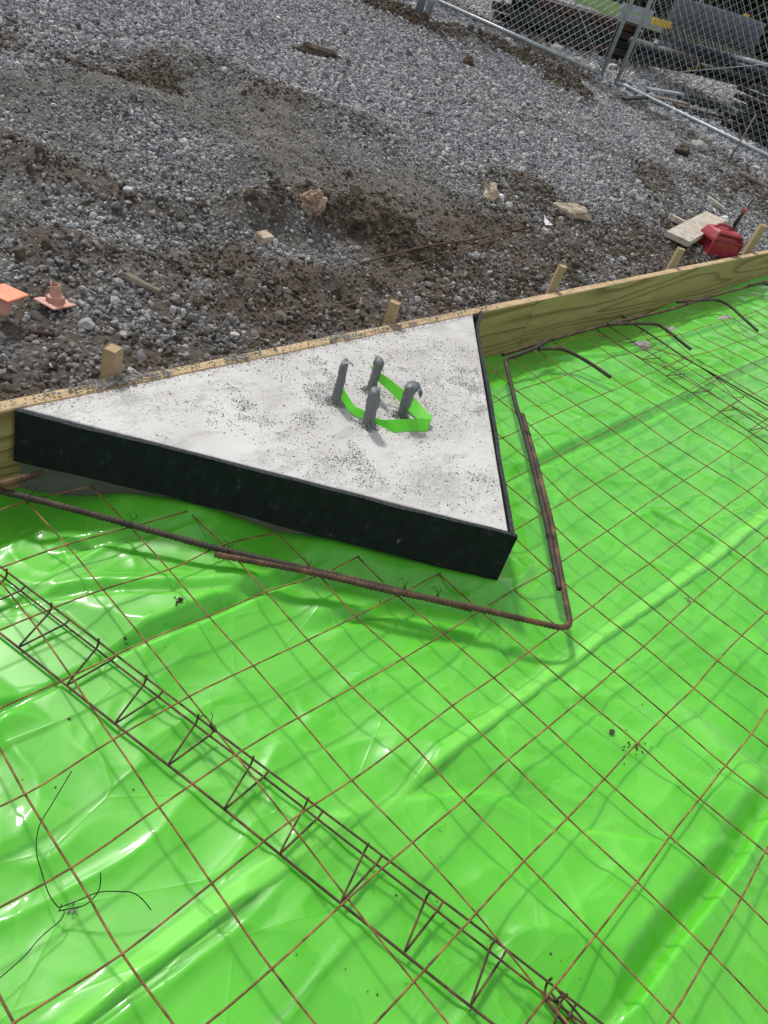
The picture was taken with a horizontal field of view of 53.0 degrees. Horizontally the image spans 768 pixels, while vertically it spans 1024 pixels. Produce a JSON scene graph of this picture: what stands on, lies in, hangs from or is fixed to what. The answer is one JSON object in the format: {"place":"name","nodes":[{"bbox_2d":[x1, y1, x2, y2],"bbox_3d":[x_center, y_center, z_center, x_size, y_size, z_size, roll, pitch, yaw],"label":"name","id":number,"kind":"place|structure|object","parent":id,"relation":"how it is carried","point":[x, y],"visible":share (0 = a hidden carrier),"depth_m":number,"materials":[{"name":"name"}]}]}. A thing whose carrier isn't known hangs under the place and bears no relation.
{"place":"outdoors","nodes":[
{"label":"outdoors","id":0,"kind":"place"},
{"bbox_2d":[0,0,767,400],"bbox_3d":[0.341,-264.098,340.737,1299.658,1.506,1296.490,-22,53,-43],"label":"ground","id":1,"kind":"structure","parent":0,"point":[236,298],"depth_m":3.07,"materials":[{"name":"gravel"}]},
{"bbox_2d":[0,283,28,314],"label":"rebar protector","id":2,"kind":"object","parent":1,"relation":"on","point":[9,295],"visible":1,"depth_m":2.03,"materials":[{"name":"orange plastic"}]},
{"bbox_2d":[28,329,54,336],"bbox_3d":[-0.919,-0.479,2.066,0.066,0.022,0.026,3,39,-22],"label":"wood stick","id":3,"kind":"object","parent":1,"relation":"on","point":[39,333],"visible":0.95,"depth_m":2.06,"materials":[{"name":"wood"}]},
{"bbox_2d":[34,281,75,309],"bbox_3d":[-0.923,-0.616,2.163,0.081,0.061,0.081,29,33,16],"label":"rebar protector","id":4,"kind":"object","parent":1,"relation":"on","point":[54,299],"visible":1,"depth_m":2.15,"materials":[{"name":"orange plastic"}]},
{"bbox_2d":[78,317,95,330],"bbox_3d":[-0.828,-0.521,2.143,0.048,0.034,0.042,-22,53,-43],"label":"rock","id":5,"kind":"object","parent":1,"relation":"on","point":[88,324],"visible":1,"depth_m":2.13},
{"bbox_2d":[100,342,123,379],"bbox_3d":[-0.709,-0.282,1.982,0.038,0.326,0.038,22,36,2],"label":"wooden stake","id":6,"kind":"object","parent":1,"relation":"on","point":[112,359],"visible":0.42,"depth_m":1.90,"materials":[{"name":"brown wood"}]},
{"bbox_2d":[124,272,161,295],"bbox_3d":[-0.736,-0.697,2.351,0.116,0.042,0.032,18,36,-4],"label":"wood stick","id":7,"kind":"object","parent":1,"relation":"on","point":[136,280],"visible":1,"depth_m":2.35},
{"bbox_2d":[254,230,273,244],"bbox_3d":[-0.452,-1.033,2.900,0.055,0.041,0.063,33,38,17],"label":"concrete chunk","id":8,"kind":"object","parent":1,"relation":"on","point":[263,237],"visible":1,"depth_m":2.88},
{"bbox_2d":[13,311,517,579],"bbox_3d":[0.043,-0.176,2.200,1.829,0.414,0.958,-22,53,-43],"label":"concrete pad","id":9,"kind":"object","parent":1,"relation":"on","point":[106,445],"visible":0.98,"depth_m":1.91,"materials":[{"name":"grey concrete"}]},
{"bbox_2d":[30,315,501,519],"bbox_3d":[0.041,-0.254,2.155,1.725,0.007,0.881,-22,53,-43],"label":"mortar grit","id":10,"kind":"object","parent":9,"relation":"on","point":[306,419],"visible":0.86,"depth_m":2.11,"materials":[{"name":"concrete"}]},
{"bbox_2d":[316,378,413,435],"bbox_3d":[-0.047,-0.299,2.167,0.246,0.015,0.250,-22,53,-43],"label":"bolt grit","id":11,"kind":"object","parent":9,"relation":"on","point":[364,425],"visible":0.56,"depth_m":2.13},
{"bbox_2d":[341,362,431,432],"bbox_3d":[0.013,-0.318,2.146,0.268,0.093,0.172,23,36,3],"label":"ribbon","id":12,"kind":"object","parent":9,"relation":"on","point":[421,414],"visible":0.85,"depth_m":2.15,"materials":[{"name":"green"}]},
{"bbox_2d":[0,297,536,489],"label":"form board","id":13,"kind":"object","parent":1,"relation":"on","point":[502,327],"visible":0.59,"depth_m":2.37,"materials":[{"name":"brown wood"}]},
{"bbox_2d":[0,302,508,408],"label":"board grit","id":14,"kind":"object","parent":13,"relation":"on","point":[108,383],"visible":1,"depth_m":2.00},
{"bbox_2d":[299,189,327,217],"bbox_3d":[-0.282,-1.225,3.063,0.133,0.117,0.091,-22,53,-43],"label":"rock","id":15,"kind":"object","parent":1,"relation":"on","point":[313,202],"visible":0.94,"depth_m":3.03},
{"bbox_2d":[344,210,366,229],"bbox_3d":[-0.115,-1.226,3.228,0.088,0.071,0.096,23,36,3],"label":"rock","id":16,"kind":"object","parent":1,"relation":"on","point":[356,219],"visible":1,"depth_m":3.20,"materials":[{"name":"stone"}]},
{"bbox_2d":[0,275,767,1023],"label":"vapor barrier","id":17,"kind":"object","parent":1,"relation":"on","point":[198,959],"visible":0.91,"depth_m":1.55,"materials":[{"name":"green plastic"}]},
{"bbox_2d":[0,771,150,977],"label":"loose wire","id":18,"kind":"object","parent":17,"relation":"on","point":[97,892],"visible":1,"depth_m":1.15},
{"bbox_2d":[0,565,603,1023],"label":"bar support","id":19,"kind":"object","parent":17,"relation":"on","point":[282,849],"visible":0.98,"depth_m":1.35,"materials":[{"name":"metal"}]},
{"bbox_2d":[199,712,216,731],"bbox_3d":[-0.318,0.385,1.407,0.023,0.026,0.038,-22,53,-43],"label":"tie wire","id":20,"kind":"object","parent":19,"relation":"attached to","point":[210,722],"visible":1,"depth_m":1.40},
{"bbox_2d":[22,329,734,1019],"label":"sheet specks","id":21,"kind":"object","parent":17,"relation":"on","point":[438,829],"visible":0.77,"depth_m":1.40,"materials":[{"name":"soil"}]},
{"bbox_2d":[0,330,767,1023],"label":"welded wire","id":22,"kind":"object","parent":17,"relation":"on","point":[10,1016],"visible":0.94,"depth_m":1.52,"materials":[{"name":"metal"}]},
{"bbox_2d":[0,487,471,611],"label":"rebar","id":23,"kind":"object","parent":22,"relation":"on","point":[106,518],"visible":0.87,"depth_m":1.73,"materials":[{"name":"metal"}]},
{"bbox_2d":[0,469,44,487],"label":"rebar","id":24,"kind":"object","parent":23,"relation":"on","point":[21,478],"visible":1,"depth_m":1.71,"materials":[{"name":"metal"}]},
{"bbox_2d":[214,413,572,630],"bbox_3d":[0.261,0.054,2.095,1.388,0.032,0.720,-22,53,-43],"label":"rebar","id":25,"kind":"object","parent":22,"relation":"on","point":[567,625],"visible":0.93,"depth_m":1.83,"materials":[{"name":"metal"}]},
{"bbox_2d":[503,337,561,590],"bbox_3d":[0.498,-0.304,2.655,0.208,0.039,1.638,19,36,-2],"label":"rebar","id":26,"kind":"object","parent":22,"relation":"on","point":[555,569],"visible":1,"depth_m":2.45,"materials":[{"name":"metal"}]},
{"bbox_2d":[537,347,611,378],"bbox_3d":[0.808,-0.655,3.272,0.342,0.036,0.115,17,36,-4],"label":"rebar","id":27,"kind":"object","parent":22,"relation":"on","point":[594,366],"visible":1,"depth_m":3.28,"materials":[{"name":"metal"}]},
{"bbox_2d":[544,977,587,1023],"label":"bar support","id":28,"kind":"object","parent":17,"relation":"on","point":[555,998],"visible":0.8,"depth_m":1.24,"materials":[{"name":"metal"}]},
{"bbox_2d":[633,341,649,349],"bbox_3d":[1.286,-0.839,3.841,0.130,0.024,0.084,-2,42,-28],"label":"mortar splat","id":29,"kind":"object","parent":17,"relation":"on","point":[645,343],"visible":0.88,"depth_m":3.83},
{"bbox_2d":[596,313,767,444],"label":"bar support","id":30,"kind":"object","parent":17,"relation":"on","point":[690,379],"visible":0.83,"depth_m":3.57,"materials":[{"name":"metal"}]},
{"bbox_2d":[501,280,767,356],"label":"rebar","id":31,"kind":"object","parent":30,"relation":"on","point":[506,353],"visible":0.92,"depth_m":3.81,"materials":[{"name":"metal"}]},
{"bbox_2d":[747,282,767,286],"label":"rebar","id":32,"kind":"object","parent":31,"relation":"on","point":[758,283],"visible":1,"depth_m":5.25,"materials":[{"name":"metal"}]},
{"bbox_2d":[622,315,767,405],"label":"support rod","id":33,"kind":"object","parent":30,"relation":"on","point":[696,364],"visible":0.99,"depth_m":3.65,"materials":[{"name":"metal"}]},
{"bbox_2d":[642,305,767,420],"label":"welded wire","id":34,"kind":"object","parent":30,"relation":"on","point":[721,359],"visible":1,"depth_m":3.85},
{"bbox_2d":[607,322,691,350],"bbox_3d":[1.295,-0.920,3.850,0.495,0.040,0.207,9,38,-16],"label":"rebar","id":35,"kind":"object","parent":34,"relation":"on","point":[688,347],"visible":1,"depth_m":3.87,"materials":[{"name":"metal"}]},
{"bbox_2d":[676,298,758,331],"bbox_3d":[1.907,-1.210,4.513,0.540,0.038,0.326,14,37,-9],"label":"rebar","id":36,"kind":"object","parent":34,"relation":"on","point":[737,312],"visible":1,"depth_m":4.53,"materials":[{"name":"metal"}]},
{"bbox_2d":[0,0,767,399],"bbox_3d":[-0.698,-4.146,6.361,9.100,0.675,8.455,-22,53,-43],"label":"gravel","id":37,"kind":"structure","parent":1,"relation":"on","point":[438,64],"depth_m":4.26,"materials":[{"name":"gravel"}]},
{"bbox_2d":[292,42,341,60],"bbox_3d":[-0.446,-3.138,5.245,0.369,0.079,0.122,-2,41,-27],"label":"rock","id":38,"kind":"object","parent":37,"relation":"on","point":[312,49],"visible":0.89,"depth_m":5.20,"materials":[{"name":"stone"}]},
{"bbox_2d":[455,74,464,82],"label":"rock","id":39,"kind":"object","parent":37,"relation":"on","point":[459,77],"visible":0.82,"depth_m":5.99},
{"bbox_2d":[463,55,474,66],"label":"rock","id":40,"kind":"object","parent":37,"relation":"on","point":[468,60],"visible":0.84,"depth_m":6.59,"materials":[{"name":"stone"}]},
{"bbox_2d":[483,182,499,201],"bbox_3d":[0.583,-1.713,4.146,0.094,0.102,0.108,4,39,-21],"label":"rock","id":41,"kind":"object","parent":37,"relation":"on","point":[491,192],"visible":0.9,"depth_m":4.12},
{"bbox_2d":[707,195,725,210],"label":"plank","id":42,"kind":"object","parent":37,"relation":"on","point":[714,201],"visible":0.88,"depth_m":5.90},
{"bbox_2d":[728,114,756,162],"bbox_3d":[3.205,-3.345,6.898,0.074,0.422,0.016,-22,53,-43],"label":"stick","id":43,"kind":"object","parent":37,"relation":"in","point":[742,138],"visible":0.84,"depth_m":6.90,"materials":[{"name":"brown wood"}]},
{"bbox_2d":[0,0,767,398],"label":"soil clods","id":44,"kind":"object","parent":1,"relation":"on","point":[404,218],"visible":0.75,"depth_m":3.34,"materials":[{"name":"soil"}]},
{"bbox_2d":[381,298,400,325],"bbox_3d":[-0.008,-0.597,2.724,0.040,0.325,0.036,23,36,3],"label":"wooden stake","id":45,"kind":"object","parent":1,"relation":"on","point":[392,310],"visible":0.42,"depth_m":2.64,"materials":[{"name":"brown wood"}]},
{"bbox_2d":[415,0,425,13],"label":"fence post","id":46,"kind":"object","parent":1,"relation":"on","point":[420,5],"visible":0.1,"depth_m":7.21,"materials":[{"name":"metal"}]},
{"bbox_2d":[320,226,532,274],"bbox_3d":[0.257,-1.193,3.442,0.054,0.046,1.760,35,39,19],"label":"buried bar","id":47,"kind":"object","parent":1,"relation":"on","point":[393,254],"visible":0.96,"depth_m":3.33,"materials":[{"name":"metal"}]},
{"bbox_2d":[425,0,435,15],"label":"fence post","id":48,"kind":"object","parent":1,"relation":"on","point":[429,7],"visible":0.56,"depth_m":7.85,"materials":[{"name":"metal"}]},
{"bbox_2d":[390,236,506,272],"bbox_3d":[0.321,-1.169,3.467,0.012,0.041,1.027,35,38,19],"label":"buried bar","id":49,"kind":"object","parent":1,"relation":"on","point":[404,267],"visible":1,"depth_m":3.42,"materials":[{"name":"metal"}]},
{"bbox_2d":[545,263,566,293],"bbox_3d":[0.736,-0.952,3.502,0.039,0.364,0.045,14,37,-8],"label":"wooden stake","id":50,"kind":"object","parent":1,"relation":"on","point":[556,278],"visible":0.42,"depth_m":3.42,"materials":[{"name":"brown wood"}]},
{"bbox_2d":[553,202,591,220],"bbox_3d":[1.086,-1.732,4.441,0.270,0.089,0.107,3,40,-23],"label":"rock","id":51,"kind":"object","parent":1,"relation":"on","point":[572,210],"visible":0.9,"depth_m":4.41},
{"bbox_2d":[456,0,767,179],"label":"yard gravel","id":52,"kind":"structure","parent":1,"relation":"on","point":[676,118],"depth_m":9.14,"materials":[{"name":"gravel"}]},
{"bbox_2d":[493,11,510,22],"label":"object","id":53,"kind":"structure","parent":52,"relation":"on","point":[501,16],"depth_m":9.17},
{"bbox_2d":[491,1,627,40],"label":"steel beam","id":54,"kind":"structure","parent":53,"relation":"on","point":[500,9],"depth_m":8.96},
{"bbox_2d":[505,0,652,38],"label":"steel beam","id":55,"kind":"structure","parent":54,"relation":"on","point":[519,4],"depth_m":9.01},
{"bbox_2d":[551,0,638,25],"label":"steel beam","id":56,"kind":"structure","parent":55,"relation":"on","point":[602,14],"depth_m":9.62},
{"bbox_2d":[504,22,544,43],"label":"timber block","id":57,"kind":"structure","parent":52,"relation":"on","point":[534,35],"depth_m":9.06,"materials":[{"name":"grey wood"}]},
{"bbox_2d":[507,18,624,48],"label":"steel beam","id":58,"kind":"structure","parent":57,"relation":"on","point":[525,26],"depth_m":9.09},
{"bbox_2d":[505,8,627,48],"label":"steel beam","id":59,"kind":"structure","parent":58,"relation":"on","point":[621,43],"depth_m":9.14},
{"bbox_2d":[520,4,653,41],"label":"steel beam","id":60,"kind":"structure","parent":59,"relation":"on","point":[625,35],"depth_m":9.12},
{"bbox_2d":[533,0,670,39],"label":"steel beam","id":61,"kind":"structure","parent":60,"relation":"on","point":[629,27],"depth_m":9.19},
{"bbox_2d":[620,2,654,16],"bbox_3d":[3.192,-6.332,9.700,0.453,0.094,0.050,40,40,24],"label":"equipment rail","id":62,"kind":"object","parent":61,"relation":"on","point":[637,9],"visible":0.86,"depth_m":9.68,"materials":[{"name":"metal"}]},
{"bbox_2d":[616,9,673,33],"bbox_3d":[3.200,-6.020,9.450,0.757,0.098,0.050,38,40,22],"label":"equipment rail","id":63,"kind":"object","parent":61,"relation":"on","point":[634,18],"visible":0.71,"depth_m":9.46,"materials":[{"name":"metal"}]},
{"bbox_2d":[537,28,640,59],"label":"steel beam","id":64,"kind":"structure","parent":57,"relation":"on","point":[619,51],"depth_m":9.33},
{"bbox_2d":[436,0,633,76],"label":"chain link gate","id":65,"kind":"structure","parent":52,"relation":"on","point":[539,45],"depth_m":8.41,"materials":[{"name":"metal"}]},
{"bbox_2d":[621,96,648,100],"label":"loose plank","id":66,"kind":"object","parent":52,"relation":"on","point":[628,98],"visible":1,"depth_m":7.70,"materials":[{"name":"paint"}]},
{"bbox_2d":[638,54,690,73],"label":"steel beam","id":67,"kind":"structure","parent":52,"relation":"on","point":[665,64],"depth_m":9.10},
{"bbox_2d":[626,36,701,69],"bbox_3d":[3.317,-5.450,9.150,0.150,0.206,0.968,-18,51,-40],"label":"pipe","id":68,"kind":"object","parent":67,"relation":"on","point":[638,50],"visible":0.64,"depth_m":9.06,"materials":[{"name":"metal"}]},
{"bbox_2d":[644,86,685,96],"bbox_3d":[3.199,-4.787,8.762,0.566,0.067,0.100,-5,43,-31],"label":"loose plank","id":69,"kind":"object","parent":52,"relation":"on","point":[652,89],"visible":0.93,"depth_m":8.71,"materials":[{"name":"wood"}]},
{"bbox_2d":[648,94,689,105],"bbox_3d":[3.114,-4.498,8.409,0.579,0.049,0.070,-4,43,-29],"label":"loose plank","id":70,"kind":"object","parent":52,"relation":"on","point":[670,100],"visible":0.71,"depth_m":8.39,"materials":[{"name":"brown wood"}]},
{"bbox_2d":[614,0,767,157],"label":"chain link gate","id":71,"kind":"structure","parent":52,"relation":"on","point":[677,111],"depth_m":7.88,"materials":[{"name":"metal"}]},
{"bbox_2d":[661,88,722,105],"bbox_3d":[3.600,-4.843,8.993,0.813,0.056,0.120,3,39,-22],"label":"loose plank","id":72,"kind":"object","parent":52,"relation":"on","point":[698,98],"visible":0.5,"depth_m":9.01,"materials":[{"name":"paint"}]},
{"bbox_2d":[671,103,725,119],"bbox_3d":[3.471,-4.417,8.484,0.673,0.054,0.120,3,39,-22],"label":"loose plank","id":73,"kind":"object","parent":52,"relation":"on","point":[699,111],"visible":0.79,"depth_m":8.45,"materials":[{"name":"paint"}]},
{"bbox_2d":[677,95,732,110],"bbox_3d":[3.739,-4.755,8.954,0.822,0.059,0.120,-4,43,-29],"label":"loose plank","id":74,"kind":"object","parent":52,"relation":"on","point":[703,103],"visible":0.79,"depth_m":8.89,"materials":[{"name":"green paint"}]},
{"bbox_2d":[720,119,767,138],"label":"dark plank","id":75,"kind":"object","parent":52,"relation":"on","point":[730,125],"visible":0.6,"depth_m":8.44,"materials":[{"name":"wood"}]},
{"bbox_2d":[729,120,766,137],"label":"dark plank","id":76,"kind":"object","parent":52,"relation":"on","point":[743,127],"visible":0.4,"depth_m":8.59,"materials":[{"name":"paint"}]},
{"bbox_2d":[723,110,749,123],"bbox_3d":[5.066,-3.850,8.531,2.802,0.165,0.170,25,36,6],"label":"dark plank","id":77,"kind":"object","parent":76,"relation":"on","point":[732,117],"visible":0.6,"depth_m":8.57,"materials":[{"name":"paint"}]},
{"bbox_2d":[736,170,767,188],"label":"stick","id":78,"kind":"object","parent":52,"relation":"on","point":[748,177],"visible":0.95,"depth_m":6.83,"materials":[{"name":"brown wood"}]},
{"bbox_2d":[747,131,767,144],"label":"dark plank","id":79,"kind":"object","parent":52,"relation":"on","point":[765,142],"visible":0.8,"depth_m":8.23,"materials":[{"name":"paint"}]},
{"bbox_2d":[741,121,767,137],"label":"dark plank","id":80,"kind":"object","parent":79,"relation":"on","point":[755,129],"visible":0.8,"depth_m":8.20,"materials":[{"name":"paint"}]},
{"bbox_2d":[736,110,767,129],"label":"dark plank","id":81,"kind":"object","parent":80,"relation":"on","point":[761,124],"visible":0.8,"depth_m":8.17,"materials":[{"name":"paint"}]},
{"bbox_2d":[731,100,767,121],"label":"dark plank","id":82,"kind":"object","parent":81,"relation":"on","point":[749,110],"visible":0.8,"depth_m":8.13,"materials":[{"name":"paint"}]},
{"bbox_2d":[761,104,767,110],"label":"dark plank","id":83,"kind":"object","parent":82,"relation":"on","point":[765,108],"visible":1,"depth_m":8.08,"materials":[{"name":"paint"}]},
{"bbox_2d":[756,93,767,103],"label":"dark plank","id":84,"kind":"object","parent":83,"relation":"on","point":[761,98],"visible":0.8,"depth_m":8.04,"materials":[{"name":"paint"}]},
{"bbox_2d":[750,83,767,95],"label":"dark plank","id":85,"kind":"object","parent":84,"relation":"on","point":[760,89],"visible":1,"depth_m":8.01,"materials":[{"name":"paint"}]},
{"bbox_2d":[517,250,767,347],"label":"form board","id":86,"kind":"object","parent":1,"relation":"on","point":[556,314],"visible":0.74,"depth_m":4.07,"materials":[{"name":"brown wood"}]},
{"bbox_2d":[665,247,684,269],"bbox_3d":[1.631,-1.359,4.461,0.049,0.355,0.059,16,36,-6],"label":"wooden stake","id":87,"kind":"object","parent":1,"relation":"on","point":[676,257],"visible":0.42,"depth_m":4.38,"materials":[{"name":"brown wood"}]},
{"bbox_2d":[668,213,685,224],"bbox_3d":[2.067,-1.989,5.306,0.240,0.072,0.080,4,39,-21],"label":"rock","id":88,"kind":"object","parent":1,"relation":"on","point":[675,219],"visible":0.5,"depth_m":5.25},
{"bbox_2d":[674,144,689,156],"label":"rock","id":89,"kind":"object","parent":1,"relation":"on","point":[683,149],"visible":0.84,"depth_m":6.48,"materials":[{"name":"stone"}]},
{"bbox_2d":[615,0,749,32],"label":"tree","id":90,"kind":"object","parent":1,"relation":"on","point":[641,3],"visible":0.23,"depth_m":24.72,"materials":[{"name":"green plant"}]},
{"bbox_2d":[664,211,726,246],"bbox_3d":[2.137,-1.940,5.251,0.165,0.066,1.048,34,38,17],"label":"plank","id":91,"kind":"object","parent":1,"relation":"on","point":[687,233],"visible":0.86,"depth_m":5.08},
{"bbox_2d":[687,140,706,152],"bbox_3d":[2.809,-3.257,6.883,0.199,0.127,0.169,7,38,-17],"label":"rock","id":92,"kind":"object","parent":1,"relation":"on","point":[700,145],"visible":0.77,"depth_m":6.82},
{"bbox_2d":[697,199,752,258],"bbox_3d":[2.267,-1.861,5.073,0.257,0.401,0.176,5,39,-21],"label":"fuel can","id":93,"kind":"object","parent":1,"relation":"on","point":[722,240],"visible":0.81,"depth_m":5.07,"materials":[{"name":"red plastic"}]},
{"bbox_2d":[688,0,767,59],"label":"tree","id":94,"kind":"object","parent":1,"relation":"on","point":[755,11],"visible":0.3,"depth_m":24.78,"materials":[{"name":"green plant"}]},
{"bbox_2d":[742,223,766,254],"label":"wooden stake","id":95,"kind":"object","parent":1,"relation":"on","point":[754,239],"visible":0.48,"depth_m":5.33,"materials":[{"name":"brown wood"}]},
{"bbox_2d":[752,29,767,57],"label":"tree","id":96,"kind":"object","parent":1,"relation":"on","point":[763,51],"visible":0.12,"depth_m":29.45,"materials":[{"name":"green plant"}]},
{"bbox_2d":[596,0,767,60],"bbox_3d":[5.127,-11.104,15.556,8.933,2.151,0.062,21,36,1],"label":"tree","id":97,"kind":"object","parent":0,"point":[709,23],"visible":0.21,"depth_m":15.86,"materials":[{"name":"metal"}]},
{"bbox_2d":[677,38,767,67],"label":"pipe","id":98,"kind":"object","parent":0,"point":[746,59],"visible":0.54,"depth_m":9.02,"materials":[{"name":"metal"}]},
{"bbox_2d":[658,0,765,61],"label":"fencing roll","id":99,"kind":"object","parent":98,"relation":"on","point":[718,22],"visible":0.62,"depth_m":9.11,"materials":[{"name":"metal"}]},
{"bbox_2d":[651,17,671,28],"bbox_3d":[3.302,-5.812,9.150,0.226,0.084,0.090,19,36,-2],"label":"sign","id":100,"kind":"object","parent":99,"relation":"attached to","point":[655,22],"visible":1,"depth_m":9.12,"materials":[{"name":"paint"}]},
{"bbox_2d":[701,52,767,69],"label":"steel beam","id":101,"kind":"structure","parent":99,"relation":"on","point":[721,62],"depth_m":9.11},
{"bbox_2d":[682,47,767,77],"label":"pipe","id":102,"kind":"object","parent":101,"relation":"on","point":[761,72],"visible":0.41,"depth_m":8.90,"materials":[{"name":"metal"}]},
{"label":"steel beam","id":103,"kind":"object","parent":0,"visible":0},
{"bbox_2d":[553,0,636,23],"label":"steel beam","id":104,"kind":"structure","parent":103,"relation":"on","point":[584,8],"depth_m":9.58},
{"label":"dark plank","id":105,"kind":"object","parent":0,"visible":0},
{"bbox_2d":[741,102,767,114],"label":"dark plank","id":106,"kind":"object","parent":105,"relation":"on","point":[754,108],"visible":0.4,"depth_m":8.30,"materials":[{"name":"paint"}]},
{"bbox_2d":[733,92,766,111],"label":"dark plank","id":107,"kind":"object","parent":106,"relation":"on","point":[736,96],"visible":0.6,"depth_m":8.27,"materials":[{"name":"wood"}]},
{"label":"dark plank","id":108,"kind":"object","parent":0,"visible":0},
{"bbox_2d":[737,84,763,97],"bbox_3d":[5.143,-4.056,8.371,2.802,0.165,0.170,25,36,6],"label":"dark plank","id":109,"kind":"object","parent":108,"relation":"on","point":[746,91],"visible":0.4,"depth_m":8.41,"materials":[{"name":"paint"}]},
{"bbox_2d":[691,62,767,89],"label":"steel beam","id":110,"kind":"structure","parent":109,"relation":"on","point":[710,75],"depth_m":8.77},
{"bbox_2d":[698,63,756,83],"bbox_3d":[3.678,-5.186,8.950,0.068,0.189,1.381,-20,52,-42],"label":"pipe","id":111,"kind":"object","parent":110,"relation":"on","point":[736,75],"visible":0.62,"depth_m":8.74,"materials":[{"name":"metal"}]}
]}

